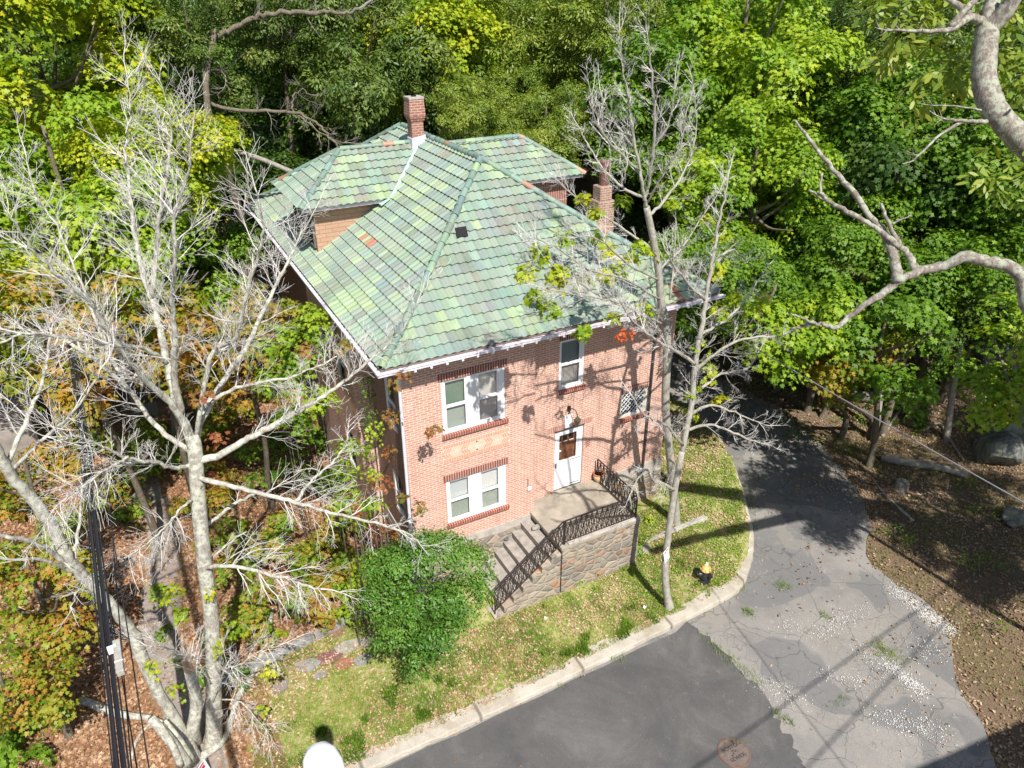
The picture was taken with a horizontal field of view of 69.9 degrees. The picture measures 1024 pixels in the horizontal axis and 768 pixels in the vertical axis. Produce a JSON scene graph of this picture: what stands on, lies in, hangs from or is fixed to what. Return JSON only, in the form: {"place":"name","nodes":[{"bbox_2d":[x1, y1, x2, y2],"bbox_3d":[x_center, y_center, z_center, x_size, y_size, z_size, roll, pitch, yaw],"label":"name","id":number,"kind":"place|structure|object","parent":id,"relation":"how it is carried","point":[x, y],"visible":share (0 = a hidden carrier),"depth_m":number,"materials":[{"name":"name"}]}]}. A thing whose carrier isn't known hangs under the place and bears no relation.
{"place":"outdoors","nodes":[
{"label":"outdoors","id":0,"kind":"place"},
{"bbox_2d":[62,285,129,767],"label":"cable bundle","id":1,"kind":"object","parent":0,"point":[115,648],"visible":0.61,"depth_m":10.23,"materials":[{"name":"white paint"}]},
{"bbox_2d":[99,377,131,767],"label":"overhead wire","id":2,"kind":"object","parent":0,"point":[117,593],"visible":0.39,"depth_m":11.46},
{"bbox_2d":[86,367,149,767],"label":"overhead wire","id":3,"kind":"object","parent":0,"point":[122,599],"visible":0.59,"depth_m":11.07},
{"bbox_2d":[0,4,1023,767],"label":"ground","id":4,"kind":"structure","parent":0,"point":[158,406],"depth_m":22.28,"materials":[{"name":"green plant"}]},
{"bbox_2d":[0,337,52,480],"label":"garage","id":5,"kind":"structure","parent":4,"relation":"on","point":[7,438],"depth_m":26.12,"materials":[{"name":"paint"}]},
{"bbox_2d":[0,713,56,767],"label":"green bush","id":6,"kind":"object","parent":4,"relation":"on","point":[10,748],"visible":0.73,"depth_m":16.64,"materials":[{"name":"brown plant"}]},
{"bbox_2d":[0,8,79,122],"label":"deciduous tree","id":7,"kind":"object","parent":4,"relation":"on","point":[18,51],"visible":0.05,"depth_m":42.53,"materials":[{"name":"green plant"}]},
{"bbox_2d":[0,626,85,745],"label":"maple tree","id":8,"kind":"object","parent":4,"relation":"on","point":[38,684],"visible":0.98,"depth_m":16.04,"materials":[{"name":"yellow plant"}]},
{"bbox_2d":[0,440,95,626],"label":"maple tree","id":9,"kind":"object","parent":4,"relation":"on","point":[9,505],"visible":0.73,"depth_m":18.09,"materials":[{"name":"brown plant"}]},
{"bbox_2d":[0,511,105,691],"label":"maple tree","id":10,"kind":"object","parent":4,"relation":"on","point":[45,614],"visible":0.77,"depth_m":16.92,"materials":[{"name":"yellow plant"}]},
{"bbox_2d":[0,205,141,494],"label":"maple tree","id":11,"kind":"object","parent":4,"relation":"on","point":[13,261],"visible":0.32,"depth_m":21.49,"materials":[{"name":"yellow plant"}]},
{"bbox_2d":[0,266,164,550],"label":"maple tree","id":12,"kind":"object","parent":4,"relation":"on","point":[60,396],"visible":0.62,"depth_m":18.77,"materials":[{"name":"brown plant"}]},
{"bbox_2d":[0,5,181,141],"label":"deciduous tree","id":13,"kind":"object","parent":4,"relation":"on","point":[21,35],"depth_m":42.49,"materials":[{"name":"green plant"}]},
{"bbox_2d":[0,0,184,371],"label":"maple tree","id":14,"kind":"object","parent":4,"relation":"on","point":[90,19],"visible":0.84,"depth_m":26.54,"materials":[{"name":"green plant"}]},
{"bbox_2d":[0,286,201,765],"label":"leaning tree","id":15,"kind":"object","parent":4,"relation":"on","point":[66,556],"visible":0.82,"depth_m":12.71,"materials":[{"name":"grey plant"}]},
{"bbox_2d":[0,85,207,428],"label":"maple tree","id":16,"kind":"object","parent":4,"relation":"on","point":[56,135],"visible":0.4,"depth_m":22.26,"materials":[{"name":"green plant"}]},
{"bbox_2d":[61,465,151,534],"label":"turning bush","id":17,"kind":"object","parent":4,"relation":"on","point":[123,485],"visible":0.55,"depth_m":24.49,"materials":[{"name":"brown plant"}]},
{"bbox_2d":[54,423,164,487],"bbox_3d":[-14.617,2.596,26.977,5.155,1.473,2.506,9,30,16],"label":"turning bush","id":18,"kind":"object","parent":4,"relation":"on","point":[153,470],"visible":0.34,"depth_m":26.22,"materials":[{"name":"brown plant"}]},
{"bbox_2d":[23,38,196,151],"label":"understorey tree","id":19,"kind":"object","parent":4,"relation":"on","point":[66,57],"visible":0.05,"depth_m":38.11,"materials":[{"name":"green plant"}]},
{"bbox_2d":[79,696,163,722],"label":"fallen branch","id":20,"kind":"object","parent":4,"relation":"on","point":[97,706],"visible":0.56,"depth_m":18.05,"materials":[{"name":"wood"}]},
{"bbox_2d":[41,175,257,457],"bbox_3d":[-11.785,-1.522,24.891,6.646,11.030,6.164,-14,32,-24],"label":"maple tree","id":21,"kind":"object","parent":4,"relation":"on","point":[183,223],"visible":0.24,"depth_m":22.81,"materials":[{"name":"green plant"}]},
{"bbox_2d":[52,79,254,417],"bbox_3d":[-11.566,-3.724,26.642,5.999,13.261,5.689,3,29,7],"label":"maple tree","id":22,"kind":"object","parent":4,"relation":"on","point":[205,163],"visible":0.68,"depth_m":23.64,"materials":[{"name":"yellow plant"}]},
{"bbox_2d":[148,583,190,669],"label":"green bush","id":23,"kind":"object","parent":4,"relation":"on","point":[176,615],"visible":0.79,"depth_m":20.53,"materials":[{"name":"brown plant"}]},
{"bbox_2d":[147,715,195,767],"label":"split log","id":24,"kind":"object","parent":4,"relation":"on","point":[178,747],"visible":1,"depth_m":15.78,"materials":[{"name":"beige wood"}]},
{"bbox_2d":[82,282,261,548],"bbox_3d":[-9.339,1.579,21.722,4.381,8.662,4.080,17,33,29],"label":"maple tree","id":25,"kind":"object","parent":4,"relation":"on","point":[185,358],"visible":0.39,"depth_m":19.93,"materials":[{"name":"brown plant"}]},
{"bbox_2d":[108,398,256,475],"bbox_3d":[-12.471,1.986,27.925,4.644,1.587,4.776,2,29,4],"label":"turning bush","id":26,"kind":"object","parent":4,"relation":"on","point":[150,431],"visible":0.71,"depth_m":27.61,"materials":[{"name":"brown plant"}]},
{"bbox_2d":[96,0,278,319],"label":"oak tree","id":27,"kind":"object","parent":4,"relation":"on","point":[195,53],"visible":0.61,"depth_m":30.07,"materials":[{"name":"green plant"}]},
{"bbox_2d":[180,635,202,746],"bbox_3d":[-7.354,7.037,16.437,1.071,4.246,0.500,16,33,27],"label":"broken stub","id":28,"kind":"object","parent":4,"relation":"on","point":[194,717],"visible":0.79,"depth_m":16.29,"materials":[{"name":"grey wood"}]},
{"bbox_2d":[0,389,385,767],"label":"orange leaf litter","id":29,"kind":"object","parent":4,"relation":"on","point":[78,731],"visible":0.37,"depth_m":21.56,"materials":[{"name":"orange plant"}]},
{"bbox_2d":[140,204,267,407],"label":"maple tree","id":30,"kind":"object","parent":4,"relation":"on","point":[204,265],"visible":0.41,"depth_m":27.54,"materials":[{"name":"green plant"}]},
{"bbox_2d":[167,468,244,554],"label":"turning bush","id":31,"kind":"object","parent":4,"relation":"on","point":[215,493],"visible":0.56,"depth_m":24.32,"materials":[{"name":"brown plant"}]},
{"bbox_2d":[196,621,250,693],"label":"green bush","id":32,"kind":"object","parent":4,"relation":"on","point":[247,670],"visible":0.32,"depth_m":18.68,"materials":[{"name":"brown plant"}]},
{"bbox_2d":[0,9,451,767],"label":"bare tree","id":33,"kind":"object","parent":4,"relation":"on","point":[202,539],"visible":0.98,"depth_m":13.70,"materials":[{"name":"grey plant"}]},
{"bbox_2d":[200,609,274,760],"bbox_3d":[-6.861,7.588,18.925,0.500,0.208,4.656,2,29,5],"label":"fallen branch","id":34,"kind":"object","parent":4,"relation":"on","point":[207,753],"visible":0.77,"depth_m":17.91,"materials":[{"name":"wood"}]},
{"bbox_2d":[183,280,307,510],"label":"maple tree","id":35,"kind":"object","parent":4,"relation":"on","point":[255,400],"visible":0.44,"depth_m":20.81,"materials":[{"name":"brown plant"}]},
{"bbox_2d":[201,118,310,256],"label":"understorey tree","id":36,"kind":"object","parent":4,"relation":"on","point":[284,157],"visible":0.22,"depth_m":34.88,"materials":[{"name":"green plant"}]},
{"bbox_2d":[179,19,345,162],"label":"understorey tree","id":37,"kind":"object","parent":4,"relation":"on","point":[275,99],"visible":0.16,"depth_m":41.17,"materials":[{"name":"green plant"}]},
{"bbox_2d":[200,510,367,662],"bbox_3d":[-6.422,5.564,21.576,4.891,1.390,5.794,-8,30,-13],"label":"maple thicket","id":38,"kind":"object","parent":4,"relation":"on","point":[248,612],"visible":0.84,"depth_m":21.26,"materials":[{"name":"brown plant"}]},
{"bbox_2d":[201,0,367,162],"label":"oak tree","id":39,"kind":"object","parent":4,"relation":"on","point":[243,7],"visible":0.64,"depth_m":32.12,"materials":[{"name":"green plant"}]},
{"bbox_2d":[242,442,326,506],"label":"green bush","id":40,"kind":"object","parent":4,"relation":"on","point":[254,476],"visible":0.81,"depth_m":24.88,"materials":[{"name":"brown plant"}]},
{"bbox_2d":[200,0,375,320],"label":"bare tree","id":41,"kind":"object","parent":4,"relation":"on","point":[214,37],"visible":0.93,"depth_m":29.74,"materials":[{"name":"brown plant"}]},
{"bbox_2d":[233,403,345,496],"bbox_3d":[-7.258,2.551,26.780,5.255,1.644,3.798,14,32,25],"label":"green bush","id":42,"kind":"object","parent":4,"relation":"on","point":[246,448],"visible":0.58,"depth_m":26.53,"materials":[{"name":"brown plant"}]},
{"bbox_2d":[191,2,391,168],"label":"deciduous tree","id":43,"kind":"object","parent":4,"relation":"on","point":[256,117],"visible":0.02,"depth_m":43.05,"materials":[{"name":"green plant"}]},
{"bbox_2d":[246,302,343,550],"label":"tree","id":44,"kind":"object","parent":4,"relation":"on","point":[316,314],"visible":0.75,"depth_m":19.78,"materials":[{"name":"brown plant"}]},
{"bbox_2d":[222,606,374,686],"bbox_3d":[-5.787,7.081,19.871,4.482,0.308,0.203,-20,34,-31],"label":"stone edging","id":45,"kind":"object","parent":4,"relation":"on","point":[309,638],"visible":0.62,"depth_m":19.73,"materials":[{"name":"stone"}]},
{"bbox_2d":[302,741,344,767],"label":"street lamp","id":46,"kind":"object","parent":4,"relation":"on","point":[323,754],"visible":1,"depth_m":7.93,"materials":[{"name":"paint"}]},
{"bbox_2d":[218,0,461,144],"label":"oak tree","id":47,"kind":"object","parent":4,"relation":"on","point":[349,89],"visible":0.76,"depth_m":32.26,"materials":[{"name":"green plant"}]},
{"bbox_2d":[304,112,392,163],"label":"understorey tree","id":48,"kind":"object","parent":4,"relation":"on","point":[363,138],"visible":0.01,"depth_m":38.17,"materials":[{"name":"green plant"}]},
{"bbox_2d":[317,421,394,645],"bbox_3d":[-3.847,4.129,18.606,1.751,6.662,1.651,-3,29,-6],"label":"ivy vine","id":49,"kind":"object","parent":4,"relation":"on","point":[367,508],"visible":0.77,"depth_m":17.58,"materials":[{"name":"plant"}]},
{"bbox_2d":[332,546,380,627],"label":"green bush","id":50,"kind":"object","parent":4,"relation":"on","point":[347,587],"visible":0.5,"depth_m":20.62,"materials":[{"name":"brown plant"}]},
{"bbox_2d":[357,374,391,596],"bbox_3d":[-3.586,3.050,19.747,0.643,7.173,1.145,-14,32,-24],"label":"ivy vine","id":51,"kind":"object","parent":4,"relation":"on","point":[368,395],"visible":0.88,"depth_m":18.45,"materials":[{"name":"green plant"}]},
{"bbox_2d":[353,522,499,692],"bbox_3d":[-1.959,5.680,16.998,2.962,5.423,2.719,20,35,33],"label":"shrub","id":52,"kind":"object","parent":4,"relation":"on","point":[453,611],"visible":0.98,"depth_m":16.15,"materials":[{"name":"green plant"}]},
{"bbox_2d":[345,0,522,137],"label":"maple tree","id":53,"kind":"object","parent":4,"relation":"on","point":[469,20],"visible":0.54,"depth_m":33.18,"materials":[{"name":"green plant"}]},
{"bbox_2d":[207,392,749,767],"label":"lawn leaf litter","id":54,"kind":"object","parent":4,"relation":"on","point":[460,672],"visible":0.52,"depth_m":19.95,"materials":[{"name":"plant"}]},
{"bbox_2d":[426,64,530,140],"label":"oak tree","id":55,"kind":"object","parent":4,"relation":"on","point":[493,115],"visible":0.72,"depth_m":31.00,"materials":[{"name":"green plant"}]},
{"bbox_2d":[233,502,732,767],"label":"grass","id":56,"kind":"structure","parent":4,"relation":"on","point":[437,690],"depth_m":19.32,"materials":[{"name":"plant"}]},
{"bbox_2d":[245,95,725,595],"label":"house","id":57,"kind":"structure","parent":4,"relation":"on","point":[524,406],"depth_m":20.72,"materials":[{"name":"green tile"}]},
{"bbox_2d":[440,367,504,434],"bbox_3d":[-1.045,0.380,19.160,1.850,1.620,0.228,-14,32,-24],"label":"window","id":58,"kind":"structure","parent":57,"relation":"in","point":[476,399],"depth_m":19.16,"materials":[{"name":"white paint"}]},
{"bbox_2d":[446,464,505,522],"bbox_3d":[-1.031,3.019,20.607,1.870,1.480,0.228,-14,32,-24],"label":"window","id":59,"kind":"structure","parent":57,"relation":"in","point":[479,492],"depth_m":20.61,"materials":[{"name":"white paint"}]},
{"bbox_2d":[554,425,582,489],"bbox_3d":[1.687,2.221,22.399,0.980,2.150,0.175,-14,32,-24],"label":"door","id":60,"kind":"structure","parent":57,"relation":"in","point":[568,443],"depth_m":22.41,"materials":[{"name":"paint"}]},
{"bbox_2d":[559,339,584,389],"bbox_3d":[1.639,-0.638,20.866,0.870,1.600,0.228,-14,32,-24],"label":"window","id":61,"kind":"structure","parent":57,"relation":"in","point":[571,361],"depth_m":20.90,"materials":[{"name":"white paint"}]},
{"bbox_2d":[620,386,648,417],"bbox_3d":[3.746,0.535,22.729,1.040,0.910,0.130,-14,32,-24],"label":"window","id":62,"kind":"structure","parent":57,"relation":"in","point":[626,405],"depth_m":22.75,"materials":[{"name":"white paint"}]},
{"bbox_2d":[689,308,1023,502],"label":"service wire","id":63,"kind":"object","parent":57,"relation":"attached to","point":[877,418],"visible":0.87,"depth_m":14.70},
{"bbox_2d":[297,558,685,767],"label":"grass tufts","id":64,"kind":"object","parent":4,"relation":"on","point":[354,742],"visible":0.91,"depth_m":18.62,"materials":[{"name":"green plant"}]},
{"bbox_2d":[451,0,612,134],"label":"oak tree","id":65,"kind":"object","parent":4,"relation":"on","point":[518,13],"visible":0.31,"depth_m":35.09,"materials":[{"name":"green plant"}]},
{"bbox_2d":[496,60,600,179],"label":"oak tree","id":66,"kind":"object","parent":4,"relation":"on","point":[548,134],"visible":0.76,"depth_m":30.12,"materials":[{"name":"green plant"}]},
{"bbox_2d":[475,0,631,181],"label":"deciduous tree","id":67,"kind":"object","parent":4,"relation":"on","point":[586,156],"visible":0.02,"depth_m":44.97,"materials":[{"name":"green plant"}]},
{"bbox_2d":[476,480,641,619],"bbox_3d":[1.128,5.015,21.939,4.875,2.360,2.300,-14,32,-24],"label":"front porch","id":68,"kind":"object","parent":4,"relation":"on","point":[568,565],"visible":0.69,"depth_m":21.32,"materials":[{"name":"stone"}]},
{"bbox_2d":[494,459,638,613],"bbox_3d":[1.105,4.376,21.585,4.676,2.480,2.116,-14,32,-24],"label":"iron railing","id":69,"kind":"object","parent":68,"relation":"on","point":[622,504],"visible":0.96,"depth_m":20.56,"materials":[{"name":"metal"}]},
{"bbox_2d":[504,0,691,182],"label":"oak tree","id":70,"kind":"object","parent":4,"relation":"on","point":[553,38],"visible":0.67,"depth_m":33.43,"materials":[{"name":"green plant"}]},
{"bbox_2d":[509,0,733,525],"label":"half bare tree","id":71,"kind":"object","parent":4,"relation":"on","point":[534,296],"visible":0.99,"depth_m":17.00,"materials":[{"name":"grey plant"}]},
{"bbox_2d":[583,158,692,243],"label":"understorey tree","id":72,"kind":"object","parent":4,"relation":"on","point":[635,219],"visible":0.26,"depth_m":34.85,"materials":[{"name":"green plant"}]},
{"bbox_2d":[575,25,764,348],"bbox_3d":[6.367,-7.401,31.893,7.226,14.878,6.845,-14,32,-24],"label":"maple tree","id":73,"kind":"object","parent":4,"relation":"on","point":[637,78],"visible":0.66,"depth_m":28.30,"materials":[{"name":"green plant"}]},
{"bbox_2d":[612,393,746,623],"bbox_3d":[5.245,3.178,26.646,5.883,0.764,13.952,-4,29,-7],"label":"clover cover","id":74,"kind":"object","parent":4,"relation":"on","point":[694,511],"visible":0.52,"depth_m":23.63,"materials":[{"name":"plant"}]},
{"bbox_2d":[603,144,813,610],"bbox_3d":[4.531,0.794,18.469,7.180,12.922,3.122,-14,32,-24],"label":"bare tree","id":75,"kind":"object","parent":4,"relation":"on","point":[692,391],"visible":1,"depth_m":17.89,"materials":[{"name":"grey wood"}]},
{"bbox_2d":[648,222,828,418],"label":"maple tree","id":76,"kind":"object","parent":4,"relation":"on","point":[683,321],"visible":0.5,"depth_m":23.41,"materials":[{"name":"green plant"}]},
{"bbox_2d":[648,86,843,391],"bbox_3d":[8.336,-4.448,28.268,8.000,13.168,6.166,-14,32,-24],"label":"maple tree","id":77,"kind":"object","parent":4,"relation":"on","point":[747,138],"visible":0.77,"depth_m":25.55,"materials":[{"name":"green plant"}]},
{"bbox_2d":[630,0,875,340],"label":"maple tree","id":78,"kind":"object","parent":4,"relation":"on","point":[735,27],"visible":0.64,"depth_m":28.59,"materials":[{"name":"green plant"}]},
{"bbox_2d":[704,274,872,439],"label":"maple tree","id":79,"kind":"object","parent":4,"relation":"on","point":[776,312],"visible":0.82,"depth_m":22.08,"materials":[{"name":"green plant"}]},
{"bbox_2d":[756,139,860,249],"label":"forest tree","id":80,"kind":"object","parent":4,"relation":"on","point":[775,195],"visible":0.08,"depth_m":28.64,"materials":[{"name":"plant"}]},
{"bbox_2d":[721,180,922,413],"bbox_3d":[11.037,-2.314,27.545,6.237,10.038,7.387,-14,32,-24],"label":"maple tree","id":81,"kind":"object","parent":4,"relation":"on","point":[817,266],"visible":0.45,"depth_m":25.42,"materials":[{"name":"green plant"}]},
{"bbox_2d":[777,325,912,439],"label":"maple tree","id":82,"kind":"object","parent":4,"relation":"on","point":[827,373],"visible":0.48,"depth_m":24.11,"materials":[{"name":"green plant"}]},
{"bbox_2d":[673,268,1023,767],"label":"woodland leaf litter","id":83,"kind":"object","parent":4,"relation":"on","point":[995,749],"visible":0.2,"depth_m":24.89,"materials":[{"name":"plant"}]},
{"bbox_2d":[747,0,955,136],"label":"oak tree","id":84,"kind":"object","parent":4,"relation":"on","point":[826,85],"visible":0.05,"depth_m":34.77,"materials":[{"name":"green plant"}]},
{"bbox_2d":[766,40,971,265],"bbox_3d":[14.246,-6.877,30.882,9.034,13.914,8.421,-14,32,-24],"label":"maple tree","id":85,"kind":"object","parent":4,"relation":"on","point":[869,99],"visible":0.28,"depth_m":27.00,"materials":[{"name":"green plant"}]},
{"bbox_2d":[790,275,957,467],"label":"maple tree","id":86,"kind":"object","parent":4,"relation":"on","point":[896,311],"visible":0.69,"depth_m":23.02,"materials":[{"name":"green plant"}]},
{"bbox_2d":[834,128,967,441],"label":"forest tree","id":87,"kind":"object","parent":4,"relation":"on","point":[867,178],"visible":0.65,"depth_m":25.18,"materials":[{"name":"plant"}]},
{"bbox_2d":[790,0,1023,330],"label":"oak tree","id":88,"kind":"object","parent":4,"relation":"on","point":[993,100],"visible":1,"depth_m":11.90,"materials":[{"name":"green plant"}]},
{"bbox_2d":[818,187,1023,435],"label":"maple tree","id":89,"kind":"object","parent":4,"relation":"on","point":[937,247],"visible":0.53,"depth_m":24.43,"materials":[{"name":"green plant"}]},
{"bbox_2d":[823,0,1021,280],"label":"ash tree","id":90,"kind":"object","parent":4,"relation":"on","point":[876,33],"visible":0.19,"depth_m":29.73,"materials":[{"name":"green plant"}]},
{"bbox_2d":[880,453,967,477],"bbox_3d":[15.288,3.018,27.224,2.859,0.394,0.436,13,32,23],"label":"fallen log","id":91,"kind":"object","parent":4,"relation":"on","point":[920,464],"visible":1,"depth_m":27.16,"materials":[{"name":"grey wood"}]},
{"bbox_2d":[870,66,1023,384],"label":"maple tree","id":92,"kind":"object","parent":4,"relation":"on","point":[965,160],"visible":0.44,"depth_m":25.02,"materials":[{"name":"green plant"}]},
{"bbox_2d":[894,153,1023,432],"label":"forest tree","id":93,"kind":"object","parent":4,"relation":"on","point":[930,372],"visible":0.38,"depth_m":28.14,"materials":[{"name":"green plant"}]},
{"bbox_2d":[910,209,1023,404],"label":"maple tree","id":94,"kind":"object","parent":4,"relation":"on","point":[958,341],"visible":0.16,"depth_m":26.75,"materials":[{"name":"green plant"}]},
{"bbox_2d":[911,112,1023,441],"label":"forest tree","id":95,"kind":"object","parent":4,"relation":"on","point":[986,131],"visible":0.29,"depth_m":24.95,"materials":[{"name":"plant"}]},
{"bbox_2d":[942,291,1023,434],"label":"maple tree","id":96,"kind":"object","parent":4,"relation":"on","point":[998,393],"visible":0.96,"depth_m":18.11,"materials":[{"name":"green plant"}]},
{"bbox_2d":[972,341,1020,373],"bbox_3d":[20.688,-0.915,30.703,2.245,2.040,1.896,4,29,7],"label":"boulder","id":97,"kind":"object","parent":4,"relation":"on","point":[979,357],"visible":0.2,"depth_m":30.30,"materials":[{"name":"stone"}]},
{"bbox_2d":[971,430,1023,465],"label":"boulder","id":98,"kind":"object","parent":4,"relation":"on","point":[1003,447],"visible":0.87,"depth_m":26.50,"materials":[{"name":"stone"}]},
{"bbox_2d":[1002,507,1023,527],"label":"boulder","id":99,"kind":"object","parent":4,"relation":"on","point":[1013,517],"visible":0.96,"depth_m":24.33,"materials":[{"name":"stone"}]},
{"bbox_2d":[381,355,996,767],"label":"road","id":100,"kind":"structure","parent":0,"point":[847,733],"depth_m":20.55,"materials":[{"name":"grey asphalt"}]},
{"bbox_2d":[345,463,753,767],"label":"kerb","id":101,"kind":"structure","parent":100,"relation":"on","point":[379,758],"depth_m":18.95,"materials":[{"name":"concrete"}]},
{"bbox_2d":[386,622,805,767],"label":"fresh asphalt","id":102,"kind":"structure","parent":100,"relation":"on","point":[680,702],"depth_m":17.94,"materials":[{"name":"grey asphalt"}]},
{"bbox_2d":[717,738,750,767],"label":"manhole cover","id":103,"kind":"object","parent":102,"relation":"on","point":[730,754],"visible":1,"depth_m":17.21,"materials":[{"name":"metal"}]},
{"bbox_2d":[476,486,910,745],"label":"kerb weeds","id":104,"kind":"object","parent":100,"relation":"on","point":[776,712],"visible":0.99,"depth_m":19.76,"materials":[{"name":"green plant"}]},
{"bbox_2d":[750,446,968,747],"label":"white shell gravel","id":105,"kind":"structure","parent":100,"relation":"on","point":[899,591],"depth_m":19.57,"materials":[{"name":"gravel"}]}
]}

